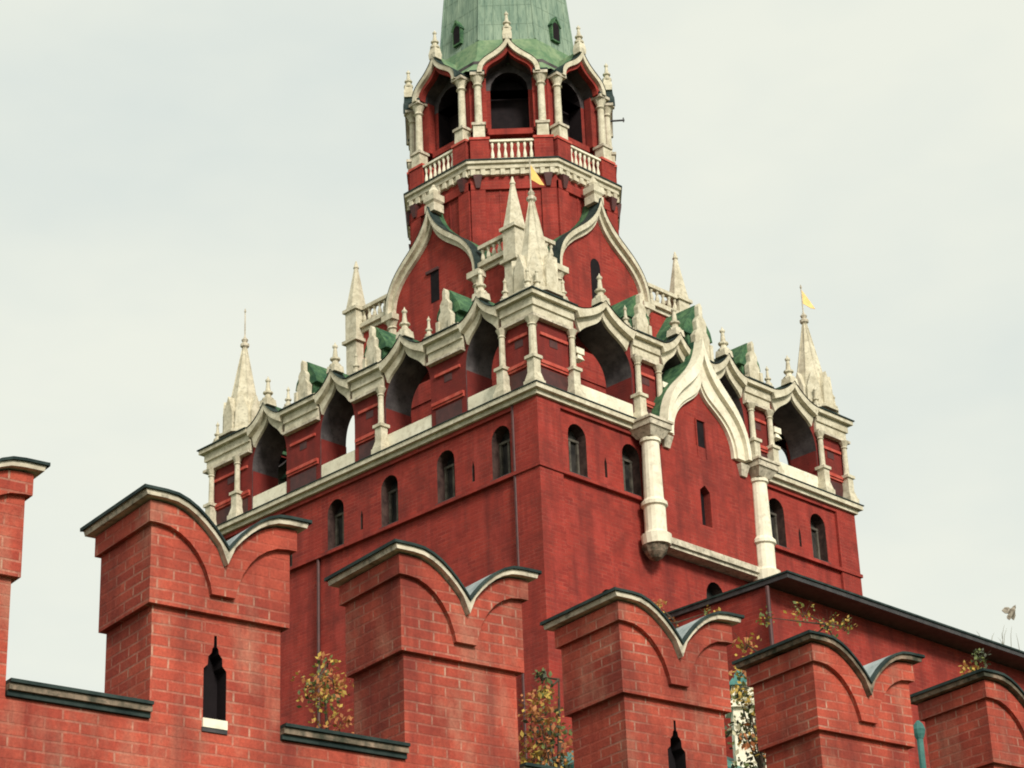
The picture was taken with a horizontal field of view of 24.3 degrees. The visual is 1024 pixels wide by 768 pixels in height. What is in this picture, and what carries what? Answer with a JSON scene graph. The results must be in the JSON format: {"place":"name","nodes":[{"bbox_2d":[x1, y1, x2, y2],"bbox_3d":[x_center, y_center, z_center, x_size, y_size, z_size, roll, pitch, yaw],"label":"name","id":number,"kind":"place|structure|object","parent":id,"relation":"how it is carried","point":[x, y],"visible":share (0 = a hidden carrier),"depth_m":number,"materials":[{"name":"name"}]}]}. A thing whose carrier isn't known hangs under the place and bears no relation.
{"place":"outdoors","nodes":[
{"label":"outdoors","id":0,"kind":"place"},
{"bbox_2d":[0,456,1023,767],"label":"brick wall","id":1,"kind":"structure","parent":0,"point":[194,614],"depth_m":30.33,"materials":[{"name":"brick"}]},
{"bbox_2d":[0,0,1023,692],"label":"sky","id":2,"kind":"structure","parent":0,"point":[171,170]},
{"bbox_2d":[197,0,863,764],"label":"tower","id":3,"kind":"structure","parent":0,"point":[555,392],"depth_m":96.99,"materials":[{"name":"brick"}]},
{"bbox_2d":[325,504,343,551],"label":"window","id":4,"kind":"structure","parent":3,"relation":"in","point":[339,518],"depth_m":97.28,"materials":[{"name":"grey glass"}]},
{"bbox_2d":[379,480,398,528],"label":"window","id":5,"kind":"structure","parent":3,"relation":"in","point":[393,494],"depth_m":95.19,"materials":[{"name":"grey glass"}]},
{"bbox_2d":[435,455,454,504],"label":"window","id":6,"kind":"structure","parent":3,"relation":"in","point":[449,471],"depth_m":93.08,"materials":[{"name":"grey glass"}]},
{"bbox_2d":[490,430,510,481],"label":"window","id":7,"kind":"structure","parent":3,"relation":"in","point":[504,447],"depth_m":91.12,"materials":[{"name":"grey glass"}]},
{"bbox_2d":[568,429,590,478],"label":"window","id":8,"kind":"structure","parent":3,"relation":"in","point":[573,447],"depth_m":91.23,"materials":[{"name":"grey glass"}]},
{"bbox_2d":[622,449,641,496],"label":"window","id":9,"kind":"structure","parent":3,"relation":"in","point":[627,464],"depth_m":93.21,"materials":[{"name":"grey glass"}]},
{"bbox_2d":[706,587,712,597],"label":"window","id":10,"kind":"structure","parent":3,"relation":"in","point":[709,594],"depth_m":94.49,"materials":[{"name":"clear glass"}]},
{"bbox_2d":[769,505,789,548],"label":"window","id":11,"kind":"structure","parent":3,"relation":"in","point":[773,517],"depth_m":99.03,"materials":[{"name":"grey glass"}]},
{"bbox_2d":[810,519,828,562],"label":"window","id":12,"kind":"structure","parent":3,"relation":"in","point":[814,532],"depth_m":100.76,"materials":[{"name":"grey glass"}]},
{"bbox_2d":[977,628,1019,649],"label":"dry grass","id":13,"kind":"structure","parent":0,"point":[1004,637],"depth_m":94.79,"materials":[{"name":"grey plant"}]},
{"bbox_2d":[1002,605,1015,619],"bbox_3d":[8.188,3.759,39.044,0.249,0.301,0.165,6,-26,-17],"label":"pigeon","id":14,"kind":"object","parent":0,"point":[1010,612],"visible":1,"depth_m":39.02,"materials":[{"name":"beige"}]},
{"label":"ground","id":15,"kind":"structure","parent":0,"visible":0},
{"bbox_2d":[290,651,353,732],"bbox_3d":[-3.448,13.564,46.502,3.120,17.731,3.450,21,-33,-40],"label":"autumn tree","id":16,"kind":"object","parent":15,"relation":"on","point":[324,688],"visible":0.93,"depth_m":49.48,"materials":[{"name":"yellow plant"}]},
{"bbox_2d":[517,668,573,767],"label":"autumn tree","id":17,"kind":"object","parent":15,"relation":"on","point":[543,757],"visible":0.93,"depth_m":45.25,"materials":[{"name":"yellow plant"}]},
{"bbox_2d":[546,670,766,767],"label":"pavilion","id":18,"kind":"structure","parent":15,"relation":"on","point":[741,754],"depth_m":46.94,"materials":[{"name":"white glass"}]},
{"bbox_2d":[653,599,720,627],"bbox_3d":[4.337,16.058,58.815,3.712,22.926,2.912,10,-27,-24],"label":"autumn tree","id":19,"kind":"object","parent":15,"relation":"on","point":[677,621],"visible":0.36,"depth_m":63.55,"materials":[{"name":"yellow plant"}]},
{"bbox_2d":[724,631,765,767],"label":"autumn tree","id":20,"kind":"object","parent":15,"relation":"on","point":[750,724],"visible":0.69,"depth_m":43.28,"materials":[{"name":"green plant"}]},
{"bbox_2d":[756,600,854,642],"bbox_3d":[8.819,15.866,58.092,3.850,22.342,3.996,21,-33,-40],"label":"autumn tree","id":21,"kind":"object","parent":15,"relation":"on","point":[825,624],"visible":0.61,"depth_m":62.30,"materials":[{"name":"yellow plant"}]},
{"bbox_2d":[664,570,1023,767],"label":"wing","id":22,"kind":"structure","parent":15,"relation":"on","point":[879,630],"depth_m":89.30,"materials":[{"name":"red brick"}]},
{"bbox_2d":[913,720,925,767],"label":"flag post","id":23,"kind":"object","parent":15,"relation":"on","point":[919,730],"visible":0.93,"depth_m":50.56,"materials":[{"name":"teal metal"}]},
{"bbox_2d":[959,648,990,674],"bbox_3d":[12.034,15.682,55.246,3.642,20.062,3.711,21,-33,-40],"label":"autumn tree","id":24,"kind":"object","parent":15,"relation":"on","point":[976,666],"visible":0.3,"depth_m":59.31,"materials":[{"name":"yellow plant"}]}
]}

